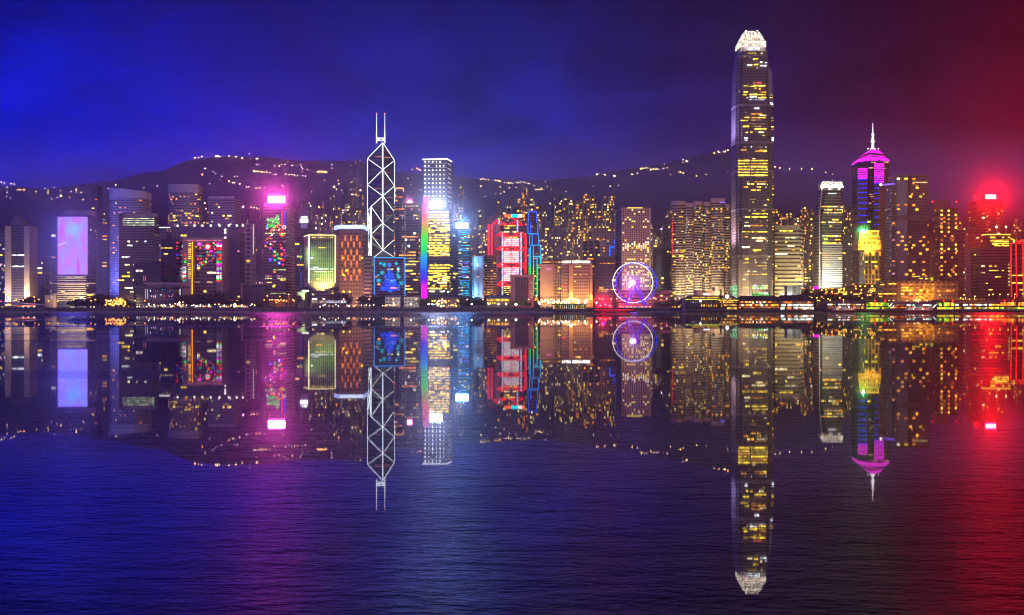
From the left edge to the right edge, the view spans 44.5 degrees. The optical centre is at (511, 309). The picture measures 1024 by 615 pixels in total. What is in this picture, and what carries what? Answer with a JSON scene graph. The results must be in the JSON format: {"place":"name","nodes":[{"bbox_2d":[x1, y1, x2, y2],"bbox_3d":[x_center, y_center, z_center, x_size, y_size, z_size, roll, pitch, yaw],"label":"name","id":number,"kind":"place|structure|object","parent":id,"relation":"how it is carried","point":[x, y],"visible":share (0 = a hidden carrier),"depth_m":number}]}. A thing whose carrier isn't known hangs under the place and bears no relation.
{"place":"outdoors","nodes":[
{"label":"outdoors","id":0,"kind":"place"},
{"bbox_2d":[0,231,4,307],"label":"office tower","id":1,"kind":"structure","parent":0,"point":[2,266],"depth_m":1900.00},
{"bbox_2d":[5,216,37,305],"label":"office tower","id":2,"kind":"structure","parent":0,"point":[21,258],"depth_m":1653.00},
{"bbox_2d":[38,256,49,307],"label":"apartment block","id":3,"kind":"structure","parent":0,"point":[44,271],"depth_m":1806.91},
{"bbox_2d":[45,295,56,307],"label":"block","id":4,"kind":"structure","parent":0,"point":[51,302],"depth_m":1590.00},
{"bbox_2d":[50,211,95,307],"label":"screen tower","id":5,"kind":"structure","parent":0,"point":[73,254],"depth_m":1597.80},
{"bbox_2d":[92,185,101,307],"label":"apartment tower","id":6,"kind":"structure","parent":0,"point":[97,199],"depth_m":2155.60},
{"bbox_2d":[103,298,128,307],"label":"block","id":7,"kind":"structure","parent":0,"point":[119,305],"depth_m":1580.00},
{"bbox_2d":[109,188,151,297],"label":"curved tower","id":8,"kind":"structure","parent":0,"point":[128,201],"depth_m":2003.82},
{"bbox_2d":[119,213,158,307],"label":"office tower","id":9,"kind":"structure","parent":0,"point":[138,237],"depth_m":1860.00},
{"bbox_2d":[134,262,171,307],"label":"office block","id":10,"kind":"structure","parent":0,"point":[152,271],"depth_m":1700.00},
{"bbox_2d":[134,282,189,307],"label":"pavilion","id":11,"kind":"structure","parent":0,"point":[160,293],"depth_m":1600.00},
{"bbox_2d":[159,227,170,261],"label":"office tower","id":12,"kind":"structure","parent":0,"point":[164,233],"depth_m":1930.00},
{"bbox_2d":[161,239,181,304],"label":"office block","id":13,"kind":"structure","parent":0,"point":[169,251],"depth_m":1790.00},
{"bbox_2d":[168,184,202,229],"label":"curved tower","id":14,"kind":"structure","parent":0,"point":[185,204],"depth_m":2062.18},
{"bbox_2d":[176,238,228,307],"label":"gate building","id":15,"kind":"structure","parent":0,"point":[205,265],"depth_m":1693.10},
{"bbox_2d":[171,225,244,240],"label":"office block","id":16,"kind":"structure","parent":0,"point":[236,232],"depth_m":1950.00},
{"bbox_2d":[208,196,240,225],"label":"office tower","id":17,"kind":"structure","parent":0,"point":[224,210],"depth_m":2060.00},
{"bbox_2d":[229,240,244,307],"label":"office block","id":18,"kind":"structure","parent":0,"point":[236,264],"depth_m":1880.00},
{"bbox_2d":[245,224,255,283],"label":"office tower","id":19,"kind":"structure","parent":0,"point":[250,253],"depth_m":1850.00},
{"bbox_2d":[241,284,266,307],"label":"hall","id":20,"kind":"structure","parent":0,"point":[254,292],"depth_m":1624.00},
{"bbox_2d":[263,195,294,307],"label":"office tower","id":21,"kind":"structure","parent":0,"point":[278,246],"depth_m":1700.00},
{"bbox_2d":[297,290,308,307],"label":"block","id":22,"kind":"structure","parent":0,"point":[302,304],"depth_m":1610.00},
{"bbox_2d":[295,209,311,307],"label":"office tower","id":23,"kind":"structure","parent":0,"point":[303,227],"depth_m":1900.00},
{"bbox_2d":[312,289,329,307],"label":"block","id":24,"kind":"structure","parent":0,"point":[319,294],"depth_m":1600.00},
{"bbox_2d":[304,235,338,289],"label":"office tower","id":25,"kind":"structure","parent":0,"point":[321,261],"depth_m":1640.00},
{"bbox_2d":[334,225,368,307],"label":"hotel tower","id":26,"kind":"structure","parent":0,"point":[353,245],"depth_m":1750.00},
{"bbox_2d":[364,256,373,307],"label":"office block","id":27,"kind":"structure","parent":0,"point":[369,275],"depth_m":1710.00},
{"bbox_2d":[367,113,394,256],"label":"prism tower","id":28,"kind":"structure","parent":0,"point":[380,188],"depth_m":1979.49},
{"bbox_2d":[374,257,404,307],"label":"office block","id":29,"kind":"structure","parent":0,"point":[389,276],"depth_m":1680.00},
{"bbox_2d":[394,199,420,307],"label":"office tower","id":30,"kind":"structure","parent":0,"point":[407,231],"depth_m":1900.00},
{"bbox_2d":[422,158,452,307],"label":"office tower","id":31,"kind":"structure","parent":0,"point":[437,180],"depth_m":2000.00},
{"bbox_2d":[420,196,458,307],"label":"office tower","id":32,"kind":"structure","parent":0,"point":[437,222],"depth_m":1750.00},
{"bbox_2d":[428,211,448,254],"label":"lit window","id":33,"kind":"structure","parent":32,"relation":"in","point":[429,211],"depth_m":1749.78},
{"bbox_2d":[451,223,470,307],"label":"office tower","id":34,"kind":"structure","parent":0,"point":[460,260],"depth_m":1720.00},
{"bbox_2d":[472,256,483,307],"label":"office tower","id":35,"kind":"structure","parent":0,"point":[477,276],"depth_m":1650.00},
{"bbox_2d":[484,256,496,307],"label":"office block","id":36,"kind":"structure","parent":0,"point":[490,275],"depth_m":1660.74},
{"bbox_2d":[487,215,497,255],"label":"office tower","id":37,"kind":"structure","parent":0,"point":[490,234],"depth_m":1850.00},
{"bbox_2d":[485,295,511,307],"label":"pavilion","id":38,"kind":"structure","parent":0,"point":[495,300],"depth_m":1550.00},
{"bbox_2d":[493,214,526,296],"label":"bank tower","id":39,"kind":"structure","parent":0,"point":[510,245],"depth_m":1801.00},
{"bbox_2d":[0,312,1023,614],"bbox_3d":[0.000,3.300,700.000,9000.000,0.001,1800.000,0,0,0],"label":"water","id":40,"kind":"structure","parent":0,"point":[510,462],"depth_m":26.78},
{"bbox_2d":[0,307,1023,311],"bbox_3d":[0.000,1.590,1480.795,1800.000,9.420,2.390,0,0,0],"label":"seawall","id":41,"kind":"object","parent":40,"relation":"in","point":[253,309],"visible":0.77,"depth_m":1480.40},
{"bbox_2d":[551,304,587,311],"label":"ferry pier","id":42,"kind":"structure","parent":40,"relation":"in","point":[569,307],"depth_m":1473.84},
{"bbox_2d":[681,295,739,311],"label":"ferry pier","id":43,"kind":"structure","parent":40,"relation":"in","point":[709,303],"depth_m":1450.62},
{"bbox_2d":[738,296,778,311],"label":"ferry pier","id":44,"kind":"structure","parent":40,"relation":"in","point":[758,303],"depth_m":1455.20},
{"bbox_2d":[778,295,815,311],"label":"ferry pier","id":45,"kind":"structure","parent":40,"relation":"in","point":[798,303],"depth_m":1448.23},
{"bbox_2d":[820,301,863,311],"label":"ferry pier","id":46,"kind":"structure","parent":40,"relation":"in","point":[827,306],"depth_m":1467.00},
{"bbox_2d":[832,302,854,311],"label":"ferry","id":47,"kind":"object","parent":40,"relation":"on","point":[843,308],"visible":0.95,"depth_m":1436.60},
{"bbox_2d":[861,299,889,310],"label":"ferry pier","id":48,"kind":"structure","parent":40,"relation":"in","point":[877,305],"depth_m":1458.20},
{"bbox_2d":[889,301,932,311],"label":"ferry pier","id":49,"kind":"structure","parent":40,"relation":"in","point":[900,306],"depth_m":1474.20},
{"bbox_2d":[904,304,932,311],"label":"ferry","id":50,"kind":"object","parent":40,"relation":"on","point":[919,308],"visible":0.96,"depth_m":1432.60},
{"bbox_2d":[929,299,956,311],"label":"ferry pier","id":51,"kind":"structure","parent":40,"relation":"in","point":[946,305],"depth_m":1458.20},
{"bbox_2d":[953,300,1000,311],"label":"ferry pier","id":52,"kind":"structure","parent":40,"relation":"in","point":[976,305],"depth_m":1456.43},
{"bbox_2d":[995,299,1023,310],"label":"ferry pier","id":53,"kind":"structure","parent":40,"relation":"in","point":[1014,305],"depth_m":1460.20},
{"bbox_2d":[0,151,1023,307],"bbox_3d":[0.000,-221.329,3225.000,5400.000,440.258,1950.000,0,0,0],"label":"hill","id":54,"kind":"structure","parent":0,"point":[659,189],"depth_m":3311.89},
{"bbox_2d":[255,221,262,283],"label":"hillside tower","id":55,"kind":"structure","parent":54,"relation":"on","point":[259,252],"depth_m":2352.50},
{"bbox_2d":[320,209,326,234],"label":"hillside tower","id":56,"kind":"structure","parent":54,"relation":"on","point":[323,216],"depth_m":2452.50},
{"bbox_2d":[330,194,335,234],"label":"hillside tower","id":57,"kind":"structure","parent":54,"relation":"on","point":[332,201],"depth_m":2652.50},
{"bbox_2d":[334,205,341,225],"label":"hillside tower","id":58,"kind":"structure","parent":54,"relation":"on","point":[337,213],"depth_m":2502.50},
{"bbox_2d":[342,185,348,224],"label":"hillside tower","id":59,"kind":"structure","parent":54,"relation":"on","point":[345,193],"depth_m":2750.00},
{"bbox_2d":[347,197,353,224],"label":"hillside tower","id":60,"kind":"structure","parent":54,"relation":"on","point":[350,211],"depth_m":2602.50},
{"bbox_2d":[350,180,356,224],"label":"hillside tower","id":61,"kind":"structure","parent":54,"relation":"on","point":[353,189],"depth_m":2802.50},
{"bbox_2d":[458,185,463,222],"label":"hillside tower","id":62,"kind":"structure","parent":54,"relation":"on","point":[461,204],"depth_m":2502.50},
{"bbox_2d":[472,209,476,255],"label":"hillside tower","id":63,"kind":"structure","parent":54,"relation":"on","point":[474,222],"depth_m":2502.50},
{"bbox_2d":[478,208,483,255],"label":"hillside tower","id":64,"kind":"structure","parent":54,"relation":"on","point":[480,218],"depth_m":2502.50},
{"bbox_2d":[480,229,484,255],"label":"hillside tower","id":65,"kind":"structure","parent":54,"relation":"on","point":[482,242],"depth_m":2252.50},
{"bbox_2d":[522,187,527,234],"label":"hillside tower","id":66,"kind":"structure","parent":54,"relation":"on","point":[524,193],"depth_m":2752.50},
{"bbox_2d":[536,203,541,244],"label":"hillside tower","id":67,"kind":"structure","parent":54,"relation":"on","point":[539,211],"depth_m":2552.50},
{"bbox_2d":[542,205,546,241],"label":"hillside tower","id":68,"kind":"structure","parent":54,"relation":"on","point":[544,214],"depth_m":2602.50},
{"bbox_2d":[545,221,550,259],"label":"hillside tower","id":69,"kind":"structure","parent":54,"relation":"on","point":[547,234],"depth_m":2352.50},
{"bbox_2d":[551,182,555,229],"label":"hillside tower","id":70,"kind":"structure","parent":54,"relation":"on","point":[553,194],"depth_m":2852.50},
{"bbox_2d":[551,227,556,259],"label":"hillside tower","id":71,"kind":"structure","parent":54,"relation":"on","point":[553,238],"depth_m":2252.50},
{"bbox_2d":[558,223,564,260],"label":"hillside tower","id":72,"kind":"structure","parent":54,"relation":"on","point":[561,242],"depth_m":2252.50},
{"bbox_2d":[566,233,571,260],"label":"hillside tower","id":73,"kind":"structure","parent":54,"relation":"on","point":[569,247],"depth_m":2252.50},
{"bbox_2d":[568,196,572,232],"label":"hillside tower","id":74,"kind":"structure","parent":54,"relation":"on","point":[570,206],"depth_m":2652.50},
{"bbox_2d":[571,215,575,260],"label":"hillside tower","id":75,"kind":"structure","parent":54,"relation":"on","point":[573,226],"depth_m":2401.73},
{"bbox_2d":[573,235,577,260],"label":"hillside tower","id":76,"kind":"structure","parent":54,"relation":"on","point":[575,248],"depth_m":2252.50},
{"bbox_2d":[575,201,581,237],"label":"hillside tower","id":77,"kind":"structure","parent":54,"relation":"on","point":[578,210],"depth_m":2552.50},
{"bbox_2d":[583,193,588,229],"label":"hillside tower","id":78,"kind":"structure","parent":54,"relation":"on","point":[585,203],"depth_m":2602.50},
{"bbox_2d":[587,209,592,240],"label":"hillside tower","id":79,"kind":"structure","parent":54,"relation":"on","point":[589,221],"depth_m":2452.50},
{"bbox_2d":[590,194,595,227],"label":"hillside tower","id":80,"kind":"structure","parent":54,"relation":"on","point":[593,203],"depth_m":2600.00},
{"bbox_2d":[602,197,608,227],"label":"hillside tower","id":81,"kind":"structure","parent":54,"relation":"on","point":[605,205],"depth_m":2602.50},
{"bbox_2d":[609,193,614,227],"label":"hillside tower","id":82,"kind":"structure","parent":54,"relation":"on","point":[612,209],"depth_m":2600.00},
{"bbox_2d":[800,207,807,236],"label":"hillside tower","id":83,"kind":"structure","parent":54,"relation":"on","point":[804,214],"depth_m":2302.50},
{"bbox_2d":[804,237,810,288],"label":"hillside tower","id":84,"kind":"structure","parent":54,"relation":"on","point":[807,263],"depth_m":2252.50},
{"bbox_2d":[808,208,813,288],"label":"hillside tower","id":85,"kind":"structure","parent":54,"relation":"on","point":[811,224],"depth_m":2300.00},
{"bbox_2d":[842,204,847,233],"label":"hillside tower","id":86,"kind":"structure","parent":54,"relation":"on","point":[845,216],"depth_m":2302.50},
{"bbox_2d":[843,231,850,285],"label":"hillside tower","id":87,"kind":"structure","parent":54,"relation":"on","point":[847,259],"depth_m":2252.50},
{"bbox_2d":[848,206,851,283],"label":"hillside tower","id":88,"kind":"structure","parent":54,"relation":"on","point":[850,219],"depth_m":2300.30},
{"bbox_2d":[1013,220,1021,242],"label":"hillside tower","id":89,"kind":"structure","parent":54,"relation":"on","point":[1017,226],"depth_m":2302.50},
{"bbox_2d":[0,0,1023,192],"label":"sky","id":90,"kind":"structure","parent":0,"point":[92,91]},
{"bbox_2d":[510,275,533,307],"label":"office block","id":91,"kind":"structure","parent":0,"point":[521,287],"depth_m":1580.00},
{"bbox_2d":[527,211,541,307],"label":"stepped tower","id":92,"kind":"structure","parent":0,"point":[534,257],"depth_m":1822.00},
{"bbox_2d":[540,260,560,307],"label":"hotel block","id":93,"kind":"structure","parent":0,"point":[550,279],"depth_m":1679.84},
{"bbox_2d":[561,261,592,307],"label":"hotel block","id":94,"kind":"structure","parent":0,"point":[576,279],"depth_m":1660.00},
{"bbox_2d":[580,240,602,263],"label":"office tower","id":95,"kind":"structure","parent":0,"point":[589,250],"depth_m":1850.00},
{"bbox_2d":[592,228,614,256],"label":"office tower","id":96,"kind":"structure","parent":0,"point":[606,236],"depth_m":2000.00},
{"bbox_2d":[593,257,615,307],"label":"office block","id":97,"kind":"structure","parent":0,"point":[604,269],"depth_m":1720.00},
{"bbox_2d":[615,207,650,292],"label":"office tower","id":98,"kind":"structure","parent":0,"point":[632,234],"depth_m":1700.00},
{"bbox_2d":[616,209,648,288],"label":"window","id":99,"kind":"structure","parent":98,"relation":"in","point":[618,257],"depth_m":1699.67},
{"bbox_2d":[653,249,669,292],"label":"office block","id":100,"kind":"structure","parent":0,"point":[661,264],"depth_m":1800.00},
{"bbox_2d":[661,230,669,248],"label":"office tower","id":101,"kind":"structure","parent":0,"point":[665,239],"depth_m":1960.00},
{"bbox_2d":[694,287,723,294],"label":"podium block","id":102,"kind":"structure","parent":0,"point":[717,291],"depth_m":1600.00},
{"bbox_2d":[731,30,773,297],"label":"skyscraper","id":103,"kind":"structure","parent":0,"point":[752,209],"depth_m":1822.86},
{"bbox_2d":[743,86,766,274],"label":"lit window","id":104,"kind":"structure","parent":103,"relation":"in","point":[749,86],"depth_m":1821.70},
{"bbox_2d":[773,225,803,296],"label":"office block","id":105,"kind":"structure","parent":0,"point":[788,255],"depth_m":1850.00},
{"bbox_2d":[784,285,800,294],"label":"pavilion","id":106,"kind":"structure","parent":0,"point":[789,289],"depth_m":1640.00},
{"bbox_2d":[801,287,841,307],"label":"block","id":107,"kind":"structure","parent":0,"point":[818,290],"depth_m":1641.67},
{"bbox_2d":[813,180,844,288],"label":"office tower","id":108,"kind":"structure","parent":0,"point":[828,245],"depth_m":1850.00},
{"bbox_2d":[842,284,875,300],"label":"block","id":109,"kind":"structure","parent":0,"point":[865,288],"depth_m":1640.00},
{"bbox_2d":[853,230,880,283],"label":"gold tower","id":110,"kind":"structure","parent":0,"point":[867,245],"depth_m":1750.00},
{"bbox_2d":[852,126,889,283],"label":"office tower","id":111,"kind":"structure","parent":0,"point":[870,171],"depth_m":1961.03},
{"bbox_2d":[879,183,893,280],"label":"residential tower","id":112,"kind":"structure","parent":0,"point":[889,232],"depth_m":1872.39},
{"bbox_2d":[888,173,928,280],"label":"residential tower","id":113,"kind":"structure","parent":0,"point":[911,227],"depth_m":1856.00},
{"bbox_2d":[931,200,957,280],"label":"residential tower","id":114,"kind":"structure","parent":0,"point":[944,241],"depth_m":1800.00},
{"bbox_2d":[958,230,964,299],"bbox_3d":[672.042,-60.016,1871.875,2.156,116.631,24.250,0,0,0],"label":"office tower","id":115,"kind":"structure","parent":0,"point":[961,262],"depth_m":1867.65},
{"bbox_2d":[968,194,1002,299],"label":"office tower","id":116,"kind":"structure","parent":0,"point":[985,213],"depth_m":2000.00},
{"bbox_2d":[965,247,1010,299],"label":"office block","id":117,"kind":"structure","parent":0,"point":[987,271],"depth_m":1750.00},
{"bbox_2d":[981,219,1010,247],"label":"office tower","id":118,"kind":"structure","parent":0,"point":[996,240],"depth_m":1900.00},
{"bbox_2d":[1010,239,1023,298],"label":"neon tower","id":119,"kind":"structure","parent":0,"point":[1017,266],"depth_m":1680.00},
{"bbox_3d":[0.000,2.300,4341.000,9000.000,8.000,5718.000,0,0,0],"label":"ground","id":120,"kind":"structure","parent":0,"visible":0},
{"bbox_2d":[0,302,42,307],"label":"canopy building","id":121,"kind":"structure","parent":120,"relation":"on","point":[26,305],"depth_m":1510.00},
{"bbox_2d":[102,221,109,296],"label":"apartment tower","id":122,"kind":"structure","parent":120,"relation":"on","point":[105,257],"depth_m":2300.00},
{"bbox_2d":[313,303,405,307],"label":"footbridge","id":123,"kind":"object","parent":120,"relation":"on","point":[359,304],"visible":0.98,"depth_m":1499.50},
{"bbox_2d":[384,296,400,307],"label":"block","id":124,"kind":"structure","parent":120,"relation":"on","point":[388,299],"depth_m":1545.00},
{"bbox_2d":[403,296,419,307],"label":"block","id":125,"kind":"structure","parent":120,"relation":"on","point":[408,300],"depth_m":1545.00},
{"bbox_2d":[612,262,656,307],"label":"ferris wheel","id":126,"kind":"object","parent":120,"relation":"on","point":[635,283],"visible":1,"depth_m":1543.37},
{"bbox_2d":[616,290,669,307],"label":"post office","id":127,"kind":"structure","parent":120,"relation":"on","point":[661,296],"depth_m":1590.00},
{"bbox_2d":[670,201,702,307],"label":"banded tower","id":128,"kind":"structure","parent":120,"relation":"on","point":[686,267],"depth_m":1752.83},
{"bbox_2d":[686,198,729,294],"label":"banded tower","id":129,"kind":"structure","parent":120,"relation":"on","point":[716,242],"depth_m":1756.00},
{"bbox_2d":[876,277,957,300],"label":"hotel podium","id":130,"kind":"object","parent":120,"relation":"on","point":[931,289],"visible":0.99,"depth_m":1650.00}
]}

